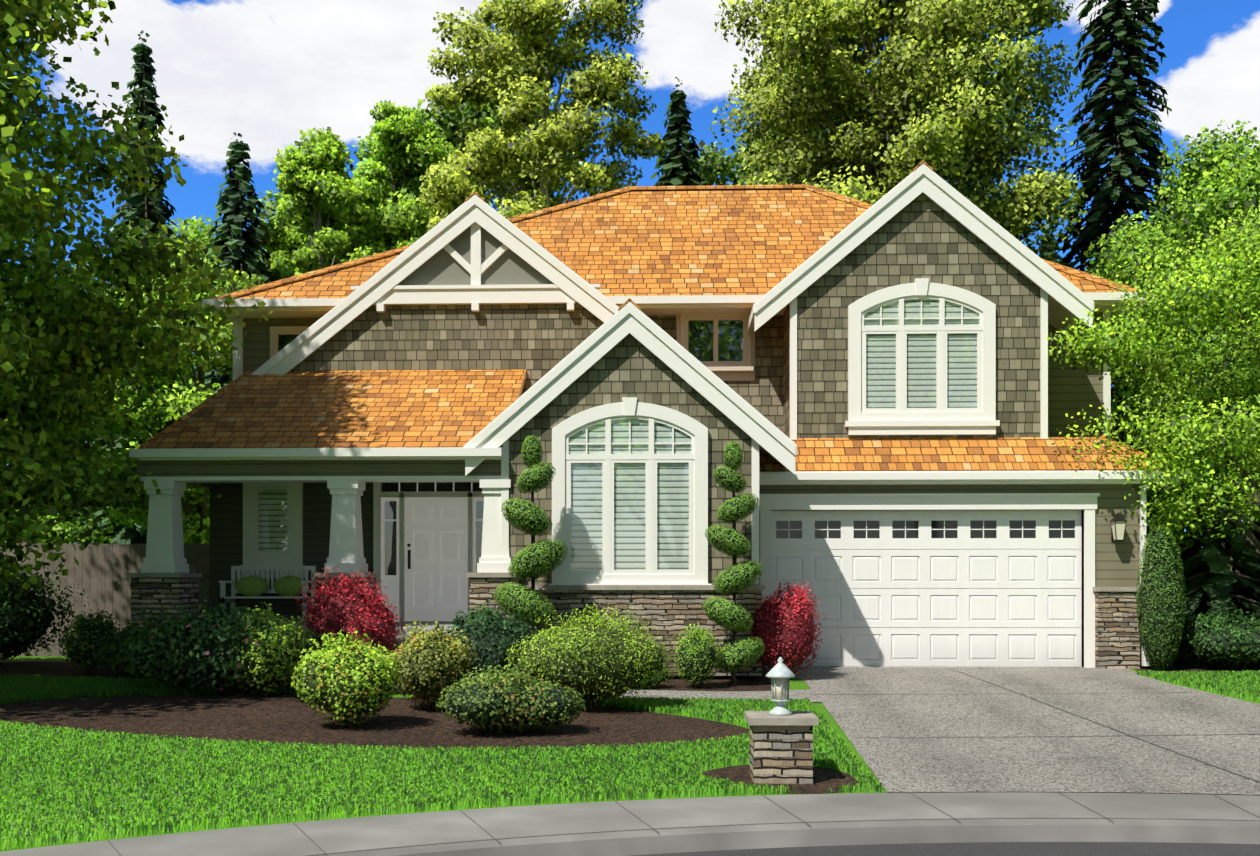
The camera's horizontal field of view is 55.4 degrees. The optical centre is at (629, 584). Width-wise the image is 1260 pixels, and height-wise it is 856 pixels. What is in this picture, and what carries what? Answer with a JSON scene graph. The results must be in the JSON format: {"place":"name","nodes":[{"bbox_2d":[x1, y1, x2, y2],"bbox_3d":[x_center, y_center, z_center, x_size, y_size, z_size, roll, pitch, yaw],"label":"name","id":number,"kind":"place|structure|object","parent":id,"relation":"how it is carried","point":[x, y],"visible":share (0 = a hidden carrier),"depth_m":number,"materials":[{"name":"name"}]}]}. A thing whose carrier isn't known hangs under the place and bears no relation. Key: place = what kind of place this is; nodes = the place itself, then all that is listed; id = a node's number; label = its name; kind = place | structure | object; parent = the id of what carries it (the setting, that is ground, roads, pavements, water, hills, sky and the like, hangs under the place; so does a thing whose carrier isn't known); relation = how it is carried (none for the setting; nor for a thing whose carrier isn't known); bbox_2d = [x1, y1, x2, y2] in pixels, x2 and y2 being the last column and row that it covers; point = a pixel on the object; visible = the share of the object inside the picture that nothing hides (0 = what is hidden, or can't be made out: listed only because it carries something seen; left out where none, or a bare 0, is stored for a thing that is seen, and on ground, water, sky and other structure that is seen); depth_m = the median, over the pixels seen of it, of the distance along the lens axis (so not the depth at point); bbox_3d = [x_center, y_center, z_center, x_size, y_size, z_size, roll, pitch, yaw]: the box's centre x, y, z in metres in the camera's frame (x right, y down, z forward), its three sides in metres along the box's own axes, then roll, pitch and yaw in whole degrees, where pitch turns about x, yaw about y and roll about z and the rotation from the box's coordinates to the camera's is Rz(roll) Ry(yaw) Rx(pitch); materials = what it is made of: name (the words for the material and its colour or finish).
{"place":"outdoors","nodes":[
{"label":"outdoors","id":0,"kind":"place"},
{"bbox_2d":[210,482,372,621],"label":"wall","id":1,"kind":"structure","parent":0,"point":[226,531],"depth_m":19.75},
{"bbox_2d":[135,622,467,680],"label":"porch floor","id":2,"kind":"structure","parent":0,"point":[430,626],"depth_m":17.32,"materials":[{"name":"grey concrete"}]},
{"bbox_2d":[381,482,483,621],"bbox_3d":[-3.182,-0.543,19.639,1.790,2.318,0.028,0,0,2],"label":"house door","id":3,"kind":"structure","parent":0,"point":[436,539],"depth_m":19.63,"materials":[{"name":"white wood"}]},
{"bbox_2d":[398,226,553,284],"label":"house panel","id":4,"kind":"structure","parent":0,"point":[442,266],"depth_m":20.26,"materials":[{"name":"grey paint"}]},
{"bbox_2d":[259,299,978,569],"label":"window shutters","id":5,"kind":"object","parent":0,"point":[967,338],"visible":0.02,"depth_m":17.37,"materials":[{"name":"white wood"}]},
{"bbox_2d":[0,792,1259,855],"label":"pavement","id":6,"kind":"structure","parent":0,"point":[333,836],"depth_m":8.83,"materials":[{"name":"concrete"}]},
{"bbox_2d":[0,656,1259,851],"bbox_3d":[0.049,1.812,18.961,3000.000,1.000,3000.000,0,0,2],"label":"ground","id":7,"kind":"structure","parent":0,"point":[797,684],"depth_m":9.90,"materials":[{"name":"green plant"}]},
{"bbox_2d":[5,243,81,543],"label":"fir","id":8,"kind":"object","parent":7,"relation":"on","point":[33,537],"depth_m":50.21,"materials":[{"name":"green plant"}]},
{"bbox_2d":[2,302,115,543],"bbox_3d":[-14.233,-2.689,26.728,6.179,8.208,6.181,0,0,2],"label":"tree","id":9,"kind":"object","parent":7,"relation":"on","point":[66,528],"visible":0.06,"depth_m":27.00,"materials":[{"name":"green plant"}]},
{"bbox_2d":[35,207,156,543],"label":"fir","id":10,"kind":"object","parent":7,"relation":"on","point":[86,442],"depth_m":47.71,"materials":[{"name":"green plant"}]},
{"bbox_2d":[0,542,209,655],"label":"side fence","id":11,"kind":"object","parent":7,"relation":"on","point":[98,574],"visible":0.17,"depth_m":21.87,"materials":[{"name":"brown wood"}]},
{"bbox_2d":[74,30,180,543],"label":"fir","id":12,"kind":"object","parent":7,"relation":"on","point":[135,207],"visible":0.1,"depth_m":41.27,"materials":[{"name":"green plant"}]},
{"bbox_2d":[55,216,213,497],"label":"tree","id":13,"kind":"object","parent":7,"relation":"on","point":[174,240],"visible":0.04,"depth_m":46.33,"materials":[{"name":"green plant"}]},
{"bbox_2d":[0,0,272,599],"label":"tree","id":14,"kind":"object","parent":7,"relation":"on","point":[51,368],"visible":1,"depth_m":16.44,"materials":[{"name":"green plant"}]},
{"bbox_2d":[105,214,235,520],"bbox_3d":[-13.888,-5.265,39.464,6.515,13.364,6.558,0,0,2],"label":"tree","id":15,"kind":"object","parent":7,"relation":"on","point":[193,230],"visible":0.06,"depth_m":38.58,"materials":[{"name":"green plant"}]},
{"bbox_2d":[87,250,263,543],"bbox_3d":[-10.506,-3.256,28.964,5.630,9.346,5.645,0,0,-43],"label":"tree","id":16,"kind":"object","parent":7,"relation":"on","point":[171,410],"visible":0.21,"depth_m":28.02,"materials":[{"name":"green plant"}]},
{"bbox_2d":[113,595,327,690],"bbox_3d":[-5.278,0.787,15.429,2.675,1.277,1.986,0,0,2],"label":"bush","id":17,"kind":"object","parent":7,"relation":"on","point":[196,651],"visible":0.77,"depth_m":14.82,"materials":[{"name":"green plant"}]},
{"bbox_2d":[182,132,274,543],"bbox_3d":[-11.549,-6.086,35.349,4.440,15.000,4.488,0,0,2],"label":"spruce","id":18,"kind":"object","parent":7,"relation":"on","point":[234,240],"visible":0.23,"depth_m":35.10,"materials":[{"name":"green plant"}]},
{"bbox_2d":[247,127,385,278],"bbox_3d":[-9.694,-6.308,37.481,4.894,15.444,5.059,0,0,2],"label":"tree","id":19,"kind":"object","parent":7,"relation":"on","point":[312,180],"visible":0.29,"depth_m":36.45,"materials":[{"name":"green plant"}]},
{"bbox_2d":[243,149,392,281],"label":"tree","id":20,"kind":"object","parent":7,"relation":"on","point":[266,213],"depth_m":44.09,"materials":[{"name":"green plant"}]},
{"bbox_2d":[0,695,749,750],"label":"mulch bed","id":21,"kind":"object","parent":7,"relation":"on","point":[401,722],"visible":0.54,"depth_m":13.01,"materials":[{"name":"brown soil"}]},
{"bbox_2d":[222,602,311,695],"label":"lime shrub","id":22,"kind":"object","parent":21,"relation":"on","point":[283,656],"visible":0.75,"depth_m":14.84,"materials":[{"name":"green plant"}]},
{"bbox_2d":[291,629,402,727],"bbox_3d":[-2.998,1.020,12.872,1.192,1.104,1.127,0,0,2],"label":"lime shrub","id":23,"kind":"object","parent":21,"relation":"on","point":[341,681],"visible":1,"depth_m":12.59,"materials":[{"name":"green plant"}]},
{"bbox_2d":[386,620,478,709],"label":"bronze shrub","id":24,"kind":"object","parent":21,"relation":"on","point":[434,665],"visible":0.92,"depth_m":13.94,"materials":[{"name":"green plant"}]},
{"bbox_2d":[435,659,585,732],"bbox_3d":[-1.272,1.200,12.619,1.302,0.822,1.421,0,0,43],"label":"shrub","id":25,"kind":"object","parent":21,"relation":"on","point":[517,700],"visible":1,"depth_m":12.39,"materials":[{"name":"green plant"}]},
{"bbox_2d":[504,603,675,709],"bbox_3d":[-0.463,0.881,14.388,2.050,1.316,1.752,0,0,2],"label":"weeping shrub","id":26,"kind":"object","parent":21,"relation":"on","point":[589,663],"visible":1,"depth_m":13.99,"materials":[{"name":"green plant"}]},
{"bbox_2d":[362,639,391,669],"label":"round shrub","id":27,"kind":"object","parent":7,"relation":"on","point":[371,646],"visible":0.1,"depth_m":15.47,"materials":[{"name":"green plant"}]},
{"bbox_2d":[0,662,771,690],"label":"lawn","id":28,"kind":"structure","parent":7,"relation":"on","point":[676,683],"depth_m":17.38,"materials":[{"name":"green plant"}]},
{"bbox_2d":[0,561,88,660],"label":"dark shrub","id":29,"kind":"object","parent":28,"relation":"on","point":[27,617],"visible":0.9,"depth_m":19.38,"materials":[{"name":"green plant"}]},
{"bbox_2d":[49,609,120,672],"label":"dark shrub","id":30,"kind":"object","parent":28,"relation":"on","point":[82,643],"visible":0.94,"depth_m":17.59,"materials":[{"name":"green plant"}]},
{"bbox_2d":[95,622,158,678],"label":"dark shrub","id":31,"kind":"object","parent":28,"relation":"on","point":[108,659],"visible":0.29,"depth_m":16.28,"materials":[{"name":"green plant"}]},
{"bbox_2d":[295,567,405,656],"bbox_3d":[-3.889,0.553,16.626,1.510,1.677,1.131,0,0,2],"label":"red bush","id":32,"kind":"object","parent":28,"relation":"on","point":[343,608],"visible":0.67,"depth_m":16.34,"materials":[{"name":"red plant"}]},
{"bbox_2d":[493,435,567,636],"bbox_3d":[-1.358,-0.334,16.704,1.084,3.492,0.920,0,0,2],"label":"topiary","id":33,"kind":"object","parent":28,"relation":"on","point":[534,561],"visible":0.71,"depth_m":16.49,"materials":[{"name":"green plant"}]},
{"bbox_2d":[633,669,679,687],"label":"ground cover","id":34,"kind":"object","parent":28,"relation":"on","point":[663,679],"visible":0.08,"depth_m":16.23,"materials":[{"name":"green plant"}]},
{"bbox_2d":[669,622,726,688],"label":"boxwood","id":35,"kind":"object","parent":28,"relation":"on","point":[696,658],"visible":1,"depth_m":16.18,"materials":[{"name":"green plant"}]},
{"bbox_2d":[702,441,764,684],"bbox_3d":[1.442,-0.284,16.715,0.876,3.429,0.737,0,0,2],"label":"topiary","id":36,"kind":"object","parent":28,"relation":"on","point":[735,578],"visible":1,"depth_m":16.53,"materials":[{"name":"green plant"}]},
{"bbox_2d":[323,100,459,266],"bbox_3d":[-7.498,-7.343,40.206,5.514,17.510,5.766,0,0,2],"label":"tree","id":37,"kind":"object","parent":7,"relation":"on","point":[404,148],"visible":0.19,"depth_m":39.33,"materials":[{"name":"green plant"}]},
{"bbox_2d":[366,31,578,246],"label":"tree","id":38,"kind":"object","parent":7,"relation":"on","point":[450,121],"visible":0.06,"depth_m":43.12,"materials":[{"name":"green plant"}]},
{"bbox_2d":[430,599,541,679],"bbox_3d":[-1.833,0.836,15.180,1.652,1.298,1.435,0,0,2],"label":"bush","id":39,"kind":"object","parent":7,"relation":"on","point":[492,636],"visible":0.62,"depth_m":14.79,"materials":[{"name":"green plant"}]},
{"bbox_2d":[416,0,666,230],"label":"tree","id":40,"kind":"object","parent":7,"relation":"on","point":[525,59],"visible":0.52,"depth_m":34.61,"materials":[{"name":"green plant"}]},
{"bbox_2d":[394,682,849,701],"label":"front walk","id":41,"kind":"structure","parent":7,"relation":"on","point":[814,695],"depth_m":15.62,"materials":[{"name":"grey concrete"}]},
{"bbox_2d":[291,193,1039,584],"bbox_3d":[0.727,-2.628,22.941,15.100,7.880,11.200,0,0,2],"label":"shingle siding","id":42,"kind":"object","parent":7,"relation":"on","point":[921,235],"visible":0.12,"depth_m":19.34,"materials":[{"name":"grey wood"}]},
{"bbox_2d":[230,316,237,379],"bbox_3d":[-6.947,-3.418,21.081,0.100,2.560,0.190,0,0,2],"label":"downspout","id":43,"kind":"object","parent":42,"relation":"attached to","point":[234,319],"visible":0.35,"depth_m":21.11,"materials":[{"name":"white paint"}]},
{"bbox_2d":[219,566,315,623],"bbox_3d":[-5.782,0.162,19.198,1.390,0.920,0.560,0,0,2],"label":"porch bench","id":44,"kind":"object","parent":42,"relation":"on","point":[257,585],"visible":0.92,"depth_m":19.28,"materials":[{"name":"white paint"}]},
{"bbox_2d":[270,314,753,371],"bbox_3d":[-2.114,-4.168,20.956,8.510,1.120,0.110,0,0,2],"label":"window frame","id":45,"kind":"object","parent":42,"relation":"attached to","point":[716,365],"visible":0.62,"depth_m":20.84,"materials":[{"name":"beige paint"}]},
{"bbox_2d":[127,573,1141,590],"bbox_3d":[0.325,-0.028,17.798,15.267,0.280,1.422,0,0,-2],"label":"stone ledge","id":46,"kind":"object","parent":42,"relation":"attached to","point":[581,587],"visible":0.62,"depth_m":17.24,"materials":[{"name":"beige stone"}]},
{"bbox_2d":[129,165,1188,667],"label":"house trim","id":47,"kind":"structure","parent":42,"relation":"attached to","point":[381,291],"depth_m":18.82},
{"bbox_2d":[776,520,1074,537],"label":"garage door windows","id":48,"kind":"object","parent":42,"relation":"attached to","point":[1027,524],"visible":1,"depth_m":18.93,"materials":[{"name":"black"}]},
{"bbox_2d":[1139,484,1149,665],"bbox_3d":[7.971,-0.138,18.602,0.100,2.800,0.190,0,0,2],"label":"downspout","id":49,"kind":"object","parent":42,"relation":"attached to","point":[1143,525],"visible":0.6,"depth_m":18.63,"materials":[{"name":"white paint"}]},
{"bbox_2d":[650,77,703,185],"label":"fir","id":50,"kind":"object","parent":7,"relation":"on","point":[677,155],"visible":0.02,"depth_m":42.70,"materials":[{"name":"green plant"}]},
{"bbox_2d":[681,52,871,194],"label":"tree","id":51,"kind":"object","parent":7,"relation":"on","point":[714,160],"visible":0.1,"depth_m":44.88,"materials":[{"name":"green plant"}]},
{"bbox_2d":[699,765,858,793],"bbox_3d":[1.269,1.682,10.423,1.395,0.045,1.295,0,0,2],"label":"mulch bed","id":52,"kind":"object","parent":7,"relation":"on","point":[824,779],"visible":0.54,"depth_m":10.39,"materials":[{"name":"brown soil"}]},
{"bbox_2d":[744,657,818,783],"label":"lamp pillar","id":53,"kind":"structure","parent":7,"relation":"on","point":[781,743],"depth_m":10.17,"materials":[{"name":"stone"}]},
{"bbox_2d":[747,581,824,679],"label":"red shrub","id":54,"kind":"object","parent":7,"relation":"on","point":[785,629],"visible":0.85,"depth_m":17.04,"materials":[{"name":"red plant"}]},
{"bbox_2d":[801,80,957,197],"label":"tree","id":55,"kind":"object","parent":7,"relation":"on","point":[838,125],"depth_m":42.57,"materials":[{"name":"green plant"}]},
{"bbox_2d":[710,0,1088,264],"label":"tree","id":56,"kind":"object","parent":7,"relation":"on","point":[949,129],"visible":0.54,"depth_m":35.37,"materials":[{"name":"green plant"}]},
{"bbox_2d":[949,82,1006,211],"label":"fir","id":57,"kind":"object","parent":7,"relation":"on","point":[983,185],"depth_m":45.23,"materials":[{"name":"green plant"}]},
{"bbox_2d":[1037,234,1060,262],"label":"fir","id":58,"kind":"object","parent":7,"relation":"on","point":[1049,252],"depth_m":50.57,"materials":[{"name":"green plant"}]},
{"bbox_2d":[1051,0,1196,552],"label":"fir","id":59,"kind":"object","parent":7,"relation":"on","point":[1126,132],"visible":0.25,"depth_m":40.08,"materials":[{"name":"green plant"}]},
{"bbox_2d":[1046,197,1259,556],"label":"tree","id":60,"kind":"object","parent":7,"relation":"on","point":[1231,264],"visible":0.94,"depth_m":18.44,"materials":[{"name":"green plant"}]},
{"bbox_2d":[1112,345,1207,595],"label":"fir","id":61,"kind":"object","parent":7,"relation":"on","point":[1200,547],"depth_m":49.27,"materials":[{"name":"green plant"}]},
{"bbox_2d":[1136,524,1185,670],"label":"columnar shrub","id":62,"kind":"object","parent":7,"relation":"on","point":[1180,624],"depth_m":18.16,"materials":[{"name":"green plant"}]},
{"bbox_2d":[1077,255,1258,536],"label":"tree","id":63,"kind":"object","parent":7,"relation":"on","point":[1111,385],"depth_m":46.95,"materials":[{"name":"green plant"}]},
{"bbox_2d":[1083,119,1259,571],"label":"tree","id":64,"kind":"object","parent":7,"relation":"on","point":[1212,186],"visible":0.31,"depth_m":34.90,"materials":[{"name":"green plant"}]},
{"bbox_2d":[1122,148,1259,617],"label":"tree","id":65,"kind":"object","parent":7,"relation":"on","point":[1205,333],"depth_m":42.04,"materials":[{"name":"green plant"}]},
{"bbox_2d":[1136,658,1259,671],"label":"mulch bed","id":66,"kind":"object","parent":7,"relation":"on","point":[1182,667],"visible":0.13,"depth_m":18.62,"materials":[{"name":"brown soil"}]},
{"bbox_2d":[1177,609,1259,669],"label":"shrub","id":67,"kind":"object","parent":66,"relation":"on","point":[1233,639],"visible":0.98,"depth_m":18.17,"materials":[{"name":"green plant"}]},
{"bbox_2d":[1150,482,1259,667],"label":"dark conifer","id":68,"kind":"object","parent":7,"relation":"on","point":[1222,587],"visible":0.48,"depth_m":19.48,"materials":[{"name":"green plant"}]},
{"bbox_2d":[1199,517,1259,562],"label":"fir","id":69,"kind":"object","parent":7,"relation":"on","point":[1256,533],"visible":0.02,"depth_m":49.26,"materials":[{"name":"green plant"}]},
{"bbox_2d":[1245,596,1259,667],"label":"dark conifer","id":70,"kind":"object","parent":7,"relation":"on","point":[1257,665],"visible":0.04,"depth_m":19.19,"materials":[{"name":"green plant"}]},
{"bbox_2d":[0,0,1259,530],"label":"sky","id":71,"kind":"structure","parent":0,"point":[266,72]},
{"bbox_2d":[131,299,1139,675],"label":"house","id":72,"kind":"structure","parent":0,"point":[671,613],"depth_m":17.44,"materials":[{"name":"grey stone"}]},
{"bbox_2d":[137,312,1175,667],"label":"house wall","id":73,"kind":"structure","parent":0,"point":[1073,392],"depth_m":18.73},
{"bbox_2d":[137,161,1179,472],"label":"house roof","id":74,"kind":"structure","parent":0,"point":[713,239],"depth_m":20.05,"materials":[{"name":"orange wood"}]},
{"bbox_2d":[677,315,754,380],"bbox_3d":[1.492,-4.123,20.901,1.360,1.170,0.030,0,0,2],"label":"window trim","id":75,"kind":"structure","parent":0,"point":[738,376],"depth_m":20.87,"materials":[{"name":"beige wood"}]},
{"bbox_2d":[770,510,1081,666],"bbox_3d":[4.651,0.066,18.949,4.880,2.468,0.050,0,0,2],"label":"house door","id":76,"kind":"structure","parent":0,"point":[964,599],"depth_m":18.92,"materials":[{"name":"white metal"}]},
{"bbox_2d":[632,842,1259,855],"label":"street asphalt","id":77,"kind":"structure","parent":0,"point":[1067,849],"depth_m":8.28,"materials":[{"name":"grey asphalt"}]},
{"bbox_2d":[396,825,1259,855],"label":"kerb face","id":78,"kind":"object","parent":77,"relation":"on","point":[888,835],"visible":0.75,"depth_m":8.49},
{"bbox_2d":[313,819,1259,855],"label":"kerb top","id":79,"kind":"structure","parent":78,"relation":"on","point":[631,834],"depth_m":8.47,"materials":[{"name":"concrete"}]},
{"bbox_2d":[765,666,1259,794],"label":"driveway","id":80,"kind":"structure","parent":0,"point":[960,732],"depth_m":12.96,"materials":[{"name":"grey concrete"}]},
{"bbox_2d":[855,668,1259,781],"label":"driveway joints","id":81,"kind":"object","parent":80,"relation":"on","point":[1084,718],"visible":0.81,"depth_m":12.57,"materials":[{"name":"grey concrete"}]},
{"bbox_2d":[1111,521,1125,539],"bbox_3d":[7.560,-0.828,18.580,0.170,0.280,0.170,0,0,2],"label":"house lamp glass","id":82,"kind":"object","parent":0,"point":[1120,527],"visible":0.85,"depth_m":18.51,"materials":[{"name":"beige glass"}]}
]}

